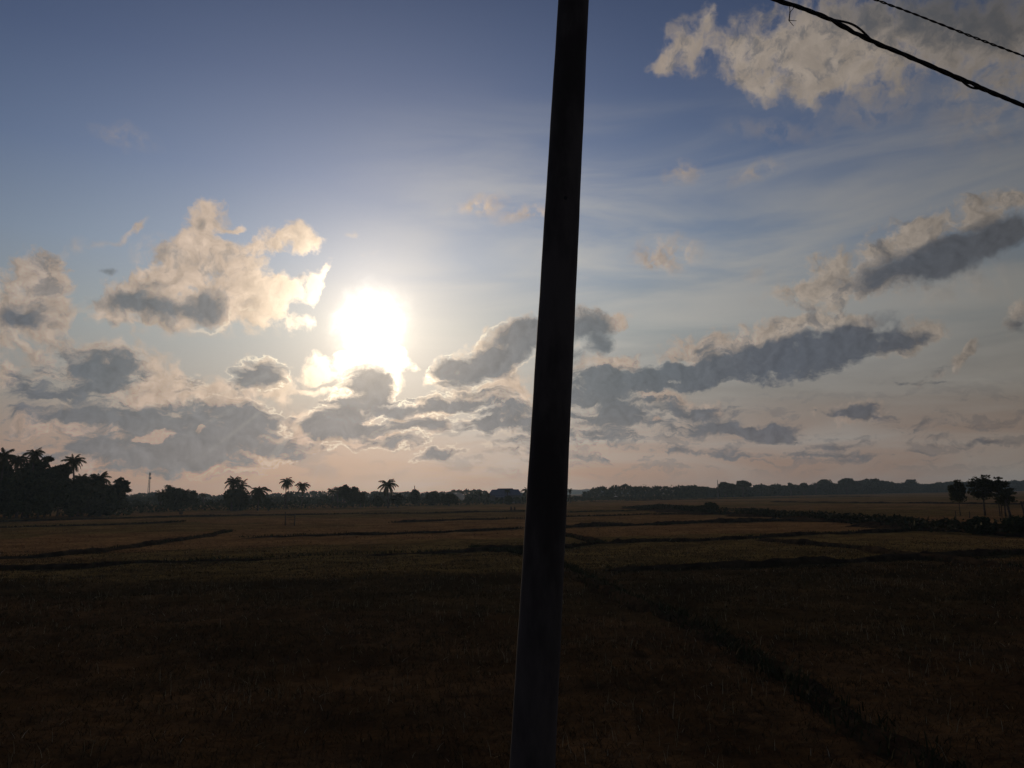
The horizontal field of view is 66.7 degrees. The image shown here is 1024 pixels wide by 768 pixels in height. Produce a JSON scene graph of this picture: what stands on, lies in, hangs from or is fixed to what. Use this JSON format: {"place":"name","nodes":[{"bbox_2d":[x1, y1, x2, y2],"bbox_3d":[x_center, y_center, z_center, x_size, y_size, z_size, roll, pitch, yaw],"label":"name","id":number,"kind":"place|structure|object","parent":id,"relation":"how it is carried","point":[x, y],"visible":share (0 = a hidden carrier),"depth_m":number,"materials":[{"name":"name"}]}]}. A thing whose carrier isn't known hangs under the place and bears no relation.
{"place":"outdoors","nodes":[
{"label":"outdoors","id":0,"kind":"place"},
{"bbox_2d":[490,488,521,502],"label":"house","id":1,"kind":"structure","parent":0,"point":[498,493],"depth_m":233.60,"materials":[{"name":"grey wood"}]},
{"bbox_2d":[0,491,1023,767],"bbox_3d":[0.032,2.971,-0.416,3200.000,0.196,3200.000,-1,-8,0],"label":"ground","id":2,"kind":"structure","parent":0,"point":[682,751],"depth_m":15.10,"materials":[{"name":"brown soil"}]},
{"bbox_2d":[0,448,17,481],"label":"palm tree","id":3,"kind":"object","parent":2,"relation":"on","point":[5,456],"visible":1,"depth_m":121.38,"materials":[{"name":"green plant"}]},
{"bbox_2d":[0,463,19,517],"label":"broadleaf tree","id":4,"kind":"object","parent":2,"relation":"on","point":[7,472],"visible":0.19,"depth_m":122.66,"materials":[{"name":"green plant"}]},
{"bbox_2d":[8,455,29,517],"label":"palm tree","id":5,"kind":"object","parent":2,"relation":"on","point":[21,460],"visible":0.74,"depth_m":124.34,"materials":[{"name":"green plant"}]},
{"bbox_2d":[14,458,44,516],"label":"broadleaf tree","id":6,"kind":"object","parent":2,"relation":"on","point":[28,465],"visible":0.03,"depth_m":126.55,"materials":[{"name":"green plant"}]},
{"bbox_2d":[23,447,44,517],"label":"palm tree","id":7,"kind":"object","parent":2,"relation":"on","point":[36,454],"visible":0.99,"depth_m":121.40,"materials":[{"name":"green plant"}]},
{"bbox_2d":[21,472,58,518],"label":"broadleaf tree","id":8,"kind":"object","parent":2,"relation":"on","point":[41,491],"visible":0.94,"depth_m":116.06,"materials":[{"name":"green plant"}]},
{"bbox_2d":[34,455,63,516],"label":"broadleaf tree","id":9,"kind":"object","parent":2,"relation":"on","point":[55,472],"visible":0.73,"depth_m":124.72,"materials":[{"name":"green plant"}]},
{"bbox_2d":[55,464,72,516],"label":"broadleaf tree","id":10,"kind":"object","parent":2,"relation":"on","point":[66,473],"visible":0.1,"depth_m":128.77,"materials":[{"name":"green plant"}]},
{"bbox_2d":[51,477,90,517],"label":"broadleaf tree","id":11,"kind":"object","parent":2,"relation":"on","point":[73,495],"visible":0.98,"depth_m":117.38,"materials":[{"name":"green plant"}]},
{"bbox_2d":[12,498,132,516],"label":"undergrowth","id":12,"kind":"object","parent":2,"relation":"on","point":[129,508],"visible":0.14,"depth_m":128.17,"materials":[{"name":"green plant"}]},
{"bbox_2d":[60,454,86,516],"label":"palm tree","id":13,"kind":"object","parent":2,"relation":"on","point":[74,463],"visible":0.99,"depth_m":125.16,"materials":[{"name":"green plant"}]},
{"bbox_2d":[72,473,91,515],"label":"palm tree","id":14,"kind":"object","parent":2,"relation":"on","point":[79,478],"visible":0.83,"depth_m":128.80,"materials":[{"name":"green plant"}]},
{"bbox_2d":[4,520,176,527],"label":"earth bund","id":15,"kind":"structure","parent":2,"relation":"on","point":[156,522],"depth_m":85.56,"materials":[{"name":"brown soil"}]},
{"bbox_2d":[77,478,105,515],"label":"broadleaf tree","id":16,"kind":"object","parent":2,"relation":"on","point":[92,481],"visible":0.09,"depth_m":131.28,"materials":[{"name":"green plant"}]},
{"bbox_2d":[84,480,102,515],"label":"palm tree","id":17,"kind":"object","parent":2,"relation":"on","point":[91,486],"visible":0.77,"depth_m":126.58,"materials":[{"name":"green plant"}]},
{"bbox_2d":[86,471,111,486],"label":"palm tree","id":18,"kind":"object","parent":2,"relation":"on","point":[97,476],"visible":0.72,"depth_m":132.72,"materials":[{"name":"green plant"}]},
{"bbox_2d":[81,490,120,515],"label":"broadleaf tree","id":19,"kind":"object","parent":2,"relation":"on","point":[98,502],"visible":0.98,"depth_m":125.45,"materials":[{"name":"green plant"}]},
{"bbox_2d":[0,515,218,521],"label":"earth bund","id":20,"kind":"structure","parent":2,"relation":"on","point":[104,518],"depth_m":108.56,"materials":[{"name":"brown soil"}]},
{"bbox_2d":[100,484,123,499],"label":"broadleaf tree","id":21,"kind":"object","parent":2,"relation":"on","point":[110,488],"visible":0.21,"depth_m":133.48,"materials":[{"name":"green plant"}]},
{"bbox_2d":[0,529,229,558],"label":"earth bund","id":22,"kind":"structure","parent":2,"relation":"on","point":[92,550],"depth_m":43.39,"materials":[{"name":"brown soil"}]},
{"bbox_2d":[108,484,125,514],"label":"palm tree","id":23,"kind":"object","parent":2,"relation":"on","point":[118,485],"visible":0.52,"depth_m":134.67,"materials":[{"name":"green plant"}]},
{"bbox_2d":[113,477,131,514],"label":"broadleaf tree","id":24,"kind":"object","parent":2,"relation":"on","point":[123,482],"visible":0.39,"depth_m":136.62,"materials":[{"name":"green plant"}]},
{"bbox_2d":[154,490,166,510],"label":"palm tree","id":25,"kind":"object","parent":2,"relation":"on","point":[159,493],"visible":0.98,"depth_m":162.89,"materials":[{"name":"green plant"}]},
{"bbox_2d":[160,485,188,510],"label":"broadleaf tree","id":26,"kind":"object","parent":2,"relation":"on","point":[173,496],"visible":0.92,"depth_m":163.13,"materials":[{"name":"green plant"}]},
{"bbox_2d":[187,490,200,509],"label":"broadleaf tree","id":27,"kind":"object","parent":2,"relation":"on","point":[193,499],"visible":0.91,"depth_m":182.17,"materials":[{"name":"green plant"}]},
{"bbox_2d":[223,494,240,510],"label":"palm tree","id":28,"kind":"object","parent":2,"relation":"on","point":[229,498],"visible":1,"depth_m":158.04,"materials":[{"name":"green plant"}]},
{"bbox_2d":[224,476,242,508],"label":"palm tree","id":29,"kind":"object","parent":2,"relation":"on","point":[233,482],"visible":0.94,"depth_m":162.17,"materials":[{"name":"green plant"}]},
{"bbox_2d":[222,488,249,510],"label":"broadleaf tree","id":30,"kind":"object","parent":2,"relation":"on","point":[245,503],"visible":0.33,"depth_m":160.46,"materials":[{"name":"green plant"}]},
{"bbox_2d":[225,488,246,510],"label":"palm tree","id":31,"kind":"object","parent":2,"relation":"on","point":[230,492],"visible":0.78,"depth_m":159.51,"materials":[{"name":"green plant"}]},
{"bbox_2d":[235,479,251,510],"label":"palm tree","id":32,"kind":"object","parent":2,"relation":"on","point":[242,486],"visible":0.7,"depth_m":164.62,"materials":[{"name":"green plant"}]},
{"bbox_2d":[248,486,271,510],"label":"palm tree","id":33,"kind":"object","parent":2,"relation":"on","point":[256,493],"visible":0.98,"depth_m":158.08,"materials":[{"name":"green plant"}]},
{"bbox_2d":[264,498,273,510],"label":"broadleaf tree","id":34,"kind":"object","parent":2,"relation":"on","point":[268,503],"visible":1,"depth_m":155.88,"materials":[{"name":"green plant"}]},
{"bbox_2d":[279,477,294,508],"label":"palm tree","id":35,"kind":"object","parent":2,"relation":"on","point":[288,482],"visible":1,"depth_m":176.26,"materials":[{"name":"green plant"}]},
{"bbox_2d":[285,512,294,525],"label":"wooden rack","id":36,"kind":"object","parent":2,"relation":"on","point":[290,519],"visible":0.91,"depth_m":78.84,"materials":[{"name":"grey wood"}]},
{"bbox_2d":[0,542,601,570],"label":"earth bund","id":37,"kind":"structure","parent":2,"relation":"on","point":[56,566],"depth_m":35.59,"materials":[{"name":"brown soil"}]},
{"bbox_2d":[295,482,309,508],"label":"palm tree","id":38,"kind":"object","parent":2,"relation":"on","point":[302,487],"visible":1,"depth_m":178.20,"materials":[{"name":"green plant"}]},
{"bbox_2d":[116,497,525,512],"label":"hedge scrub","id":39,"kind":"object","parent":2,"relation":"on","point":[140,507],"visible":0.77,"depth_m":180.39,"materials":[{"name":"green plant"}]},
{"bbox_2d":[327,488,337,507],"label":"palm tree","id":40,"kind":"object","parent":2,"relation":"on","point":[332,492],"visible":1,"depth_m":188.03,"materials":[{"name":"green plant"}]},
{"bbox_2d":[333,486,342,507],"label":"palm tree","id":41,"kind":"object","parent":2,"relation":"on","point":[339,488],"visible":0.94,"depth_m":190.07,"materials":[{"name":"green plant"}]},
{"bbox_2d":[338,484,350,505],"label":"broadleaf tree","id":42,"kind":"object","parent":2,"relation":"on","point":[343,493],"visible":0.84,"depth_m":192.49,"materials":[{"name":"green plant"}]},
{"bbox_2d":[126,492,568,505],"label":"wood edge","id":43,"kind":"object","parent":2,"relation":"on","point":[152,499],"visible":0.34,"depth_m":257.61,"materials":[{"name":"green plant"}]},
{"bbox_2d":[127,489,568,502],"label":"wood","id":44,"kind":"object","parent":2,"relation":"on","point":[299,494],"visible":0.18,"depth_m":405.12,"materials":[{"name":"green plant"}]},
{"bbox_2d":[181,510,525,515],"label":"earth bund","id":45,"kind":"structure","parent":2,"relation":"on","point":[381,513],"depth_m":121.52,"materials":[{"name":"brown soil"}]},
{"bbox_2d":[348,486,358,506],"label":"broadleaf tree","id":46,"kind":"object","parent":2,"relation":"on","point":[352,494],"visible":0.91,"depth_m":190.14,"materials":[{"name":"green plant"}]},
{"bbox_2d":[356,491,365,506],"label":"broadleaf tree","id":47,"kind":"object","parent":2,"relation":"on","point":[360,495],"visible":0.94,"depth_m":189.66,"materials":[{"name":"green plant"}]},
{"bbox_2d":[372,496,383,507],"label":"broadleaf tree","id":48,"kind":"object","parent":2,"relation":"on","point":[377,501],"visible":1,"depth_m":181.27,"materials":[{"name":"green plant"}]},
{"bbox_2d":[241,527,521,538],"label":"earth bund","id":49,"kind":"structure","parent":2,"relation":"on","point":[412,532],"depth_m":59.45,"materials":[{"name":"brown soil"}]},
{"bbox_2d":[377,479,398,507],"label":"palm tree","id":50,"kind":"object","parent":2,"relation":"on","point":[390,484],"visible":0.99,"depth_m":177.85,"materials":[{"name":"green plant"}]},
{"bbox_2d":[390,494,402,506],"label":"broadleaf tree","id":51,"kind":"object","parent":2,"relation":"on","point":[397,500],"visible":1,"depth_m":181.43,"materials":[{"name":"green plant"}]},
{"bbox_2d":[406,488,420,504],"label":"broadleaf tree","id":52,"kind":"object","parent":2,"relation":"on","point":[415,495],"visible":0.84,"depth_m":212.05,"materials":[{"name":"green plant"}]},
{"bbox_2d":[425,490,439,504],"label":"broadleaf tree","id":53,"kind":"object","parent":2,"relation":"on","point":[431,495],"visible":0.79,"depth_m":206.52,"materials":[{"name":"green plant"}]},
{"bbox_2d":[441,493,459,505],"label":"broadleaf tree","id":54,"kind":"object","parent":2,"relation":"on","point":[448,499],"visible":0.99,"depth_m":192.67,"materials":[{"name":"green plant"}]},
{"bbox_2d":[504,495,512,504],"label":"broadleaf tree","id":55,"kind":"object","parent":2,"relation":"on","point":[508,500],"visible":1,"depth_m":205.32,"materials":[{"name":"green plant"}]},
{"bbox_2d":[0,508,1022,767],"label":"bund weeds","id":56,"kind":"object","parent":2,"relation":"on","point":[712,626],"visible":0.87,"depth_m":16.28,"materials":[{"name":"green plant"}]},
{"bbox_2d":[0,504,1023,582],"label":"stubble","id":57,"kind":"object","parent":2,"relation":"on","point":[32,523],"visible":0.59,"depth_m":59.63,"materials":[{"name":"plant"}]},
{"bbox_2d":[0,564,1023,767],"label":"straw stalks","id":58,"kind":"object","parent":2,"relation":"on","point":[564,654],"visible":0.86,"depth_m":15.13,"materials":[{"name":"beige plant"}]},
{"bbox_2d":[520,488,526,496],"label":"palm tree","id":59,"kind":"object","parent":2,"relation":"on","point":[525,490],"visible":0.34,"depth_m":198.17,"materials":[{"name":"green plant"}]},
{"bbox_2d":[392,513,676,522],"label":"earth bund","id":60,"kind":"structure","parent":2,"relation":"on","point":[409,520],"depth_m":89.21,"materials":[{"name":"brown soil"}]},
{"bbox_2d":[509,0,588,767],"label":"utility pole","id":61,"kind":"object","parent":2,"relation":"on","point":[534,720],"visible":1,"depth_m":3.93,"materials":[{"name":"concrete"}]},
{"bbox_2d":[771,0,1023,107],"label":"cable bundle","id":62,"kind":"object","parent":61,"relation":"attached to","point":[864,36],"visible":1,"depth_m":4.62,"materials":[{"name":"black rubber"}]},
{"bbox_2d":[788,7,795,25],"bbox_3d":[1.660,-2.193,4.617,0.047,0.154,0.008,-1,-8,0],"label":"tie wire","id":63,"kind":"object","parent":62,"relation":"hanging from","point":[789,20],"visible":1,"depth_m":4.61,"materials":[{"name":"metal"}]},
{"bbox_2d":[874,0,1023,56],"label":"service cable","id":64,"kind":"object","parent":61,"relation":"attached to","point":[958,31],"visible":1,"depth_m":4.67,"materials":[{"name":"black rubber"}]},
{"bbox_2d":[566,533,605,542],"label":"earth bund","id":65,"kind":"structure","parent":2,"relation":"on","point":[584,538],"depth_m":49.00,"materials":[{"name":"brown soil"}]},
{"bbox_2d":[569,510,639,512],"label":"earth bund","id":66,"kind":"structure","parent":2,"relation":"on","point":[615,510],"depth_m":123.05,"materials":[{"name":"brown soil"}]},
{"bbox_2d":[567,495,706,501],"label":"marsh scrub","id":67,"kind":"object","parent":2,"relation":"on","point":[660,497],"visible":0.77,"depth_m":273.62,"materials":[{"name":"green plant"}]},
{"bbox_2d":[566,517,797,527],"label":"earth bund","id":68,"kind":"structure","parent":2,"relation":"on","point":[717,520],"depth_m":73.21,"materials":[{"name":"brown soil"}]},
{"bbox_2d":[704,502,718,511],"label":"bush","id":69,"kind":"object","parent":2,"relation":"on","point":[711,504],"visible":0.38,"depth_m":106.14,"materials":[{"name":"green plant"}]},
{"bbox_2d":[486,548,956,767],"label":"earth bund","id":70,"kind":"structure","parent":2,"relation":"on","point":[870,744],"depth_m":10.49,"materials":[{"name":"brown soil"}]},
{"bbox_2d":[717,482,731,496],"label":"broadleaf tree","id":71,"kind":"object","parent":2,"relation":"on","point":[724,489],"visible":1,"depth_m":357.11,"materials":[{"name":"green plant"}]},
{"bbox_2d":[729,483,738,496],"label":"broadleaf tree","id":72,"kind":"object","parent":2,"relation":"on","point":[735,489],"visible":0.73,"depth_m":364.83,"materials":[{"name":"green plant"}]},
{"bbox_2d":[591,496,877,501],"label":"earth bund","id":73,"kind":"structure","parent":2,"relation":"on","point":[740,498],"depth_m":295.14,"materials":[{"name":"brown soil"}]},
{"bbox_2d":[736,480,751,496],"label":"broadleaf tree","id":74,"kind":"object","parent":2,"relation":"on","point":[743,484],"visible":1,"depth_m":374.97,"materials":[{"name":"green plant"}]},
{"bbox_2d":[603,528,919,543],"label":"earth bund","id":75,"kind":"structure","parent":2,"relation":"on","point":[618,540],"depth_m":49.36,"materials":[{"name":"brown soil"}]},
{"bbox_2d":[786,483,794,495],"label":"broadleaf tree","id":76,"kind":"object","parent":2,"relation":"on","point":[790,486],"visible":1,"depth_m":423.63,"materials":[{"name":"green plant"}]},
{"bbox_2d":[571,490,1023,499],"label":"belt hedge","id":77,"kind":"object","parent":2,"relation":"on","point":[739,495],"visible":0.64,"depth_m":408.29,"materials":[{"name":"green plant"}]},
{"bbox_2d":[581,480,1023,497],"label":"wood belt","id":78,"kind":"object","parent":2,"relation":"on","point":[681,490],"visible":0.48,"depth_m":404.89,"materials":[{"name":"green plant"}]},
{"bbox_2d":[799,483,807,494],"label":"broadleaf tree","id":79,"kind":"object","parent":2,"relation":"on","point":[803,487],"visible":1,"depth_m":437.67,"materials":[{"name":"green plant"}]},
{"bbox_2d":[605,548,1023,570],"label":"earth bund","id":80,"kind":"structure","parent":2,"relation":"on","point":[802,560],"depth_m":31.96,"materials":[{"name":"brown soil"}]},
{"bbox_2d":[620,508,1021,536],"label":"earth bund","id":81,"kind":"structure","parent":2,"relation":"on","point":[874,524],"depth_m":72.61,"materials":[{"name":"brown soil"}]},
{"bbox_2d":[999,515,1023,537],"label":"bush","id":82,"kind":"object","parent":81,"relation":"on","point":[1017,520],"visible":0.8,"depth_m":48.19,"materials":[{"name":"green plant"}]},
{"bbox_2d":[621,504,1023,536],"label":"scrub bank","id":83,"kind":"structure","parent":2,"relation":"on","point":[888,520],"depth_m":68.75,"materials":[{"name":"green plant"}]},
{"bbox_2d":[813,479,833,494],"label":"broadleaf tree","id":84,"kind":"object","parent":2,"relation":"on","point":[825,486],"visible":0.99,"depth_m":459.60,"materials":[{"name":"green plant"}]},
{"bbox_2d":[837,478,856,493],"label":"broadleaf tree","id":85,"kind":"object","parent":2,"relation":"on","point":[845,483],"visible":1,"depth_m":484.26,"materials":[{"name":"green plant"}]},
{"bbox_2d":[861,478,883,493],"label":"broadleaf tree","id":86,"kind":"object","parent":2,"relation":"on","point":[872,485],"visible":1,"depth_m":513.90,"materials":[{"name":"green plant"}]},
{"bbox_2d":[755,538,1023,569],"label":"earth bund","id":87,"kind":"structure","parent":2,"relation":"on","point":[952,558],"depth_m":35.66,"materials":[{"name":"brown soil"}]},
{"bbox_2d":[771,501,1023,504],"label":"earth bund","id":88,"kind":"structure","parent":2,"relation":"on","point":[923,502],"depth_m":161.80,"materials":[{"name":"brown soil"}]},
{"bbox_2d":[900,479,917,492],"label":"broadleaf tree","id":89,"kind":"object","parent":2,"relation":"on","point":[909,486],"visible":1,"depth_m":555.64,"materials":[{"name":"green plant"}]},
{"bbox_2d":[932,482,943,492],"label":"broadleaf tree","id":90,"kind":"object","parent":2,"relation":"on","point":[938,486],"visible":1,"depth_m":590.27,"materials":[{"name":"green plant"}]},
{"bbox_2d":[947,479,966,515],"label":"broadleaf tree","id":91,"kind":"object","parent":2,"relation":"on","point":[956,493],"visible":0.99,"depth_m":86.81,"materials":[{"name":"green plant"}]},
{"bbox_2d":[963,515,996,533],"bbox_3d":[30.681,9.282,51.104,1.964,1.365,1.785,-6,-10,36],"label":"bush","id":92,"kind":"object","parent":2,"relation":"on","point":[977,520],"visible":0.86,"depth_m":50.66,"materials":[{"name":"green plant"}]},
{"bbox_2d":[964,475,996,515],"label":"broadleaf tree","id":93,"kind":"object","parent":2,"relation":"on","point":[983,485],"visible":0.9,"depth_m":84.83,"materials":[{"name":"green plant"}]},
{"bbox_2d":[990,476,1002,515],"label":"broadleaf tree","id":94,"kind":"object","parent":2,"relation":"on","point":[997,478],"visible":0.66,"depth_m":83.02,"materials":[{"name":"green plant"}]},
{"bbox_2d":[996,492,1011,517],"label":"broadleaf tree","id":95,"kind":"object","parent":2,"relation":"on","point":[1002,497],"visible":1,"depth_m":76.95,"materials":[{"name":"green plant"}]},
{"bbox_2d":[992,480,1018,516],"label":"broadleaf tree","id":96,"kind":"object","parent":2,"relation":"on","point":[1000,485],"visible":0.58,"depth_m":81.87,"materials":[{"name":"green plant"}]},
{"bbox_2d":[0,0,1023,496],"label":"sky","id":97,"kind":"structure","parent":0,"point":[263,243],"materials":[{"name":"blue"}]},
{"bbox_2d":[406,489,1017,495],"bbox_3d":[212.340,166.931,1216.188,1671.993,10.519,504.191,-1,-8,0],"label":"hills","id":98,"kind":"structure","parent":0,"point":[574,491],"depth_m":1378.07,"materials":[{"name":"green plant"}]}
]}

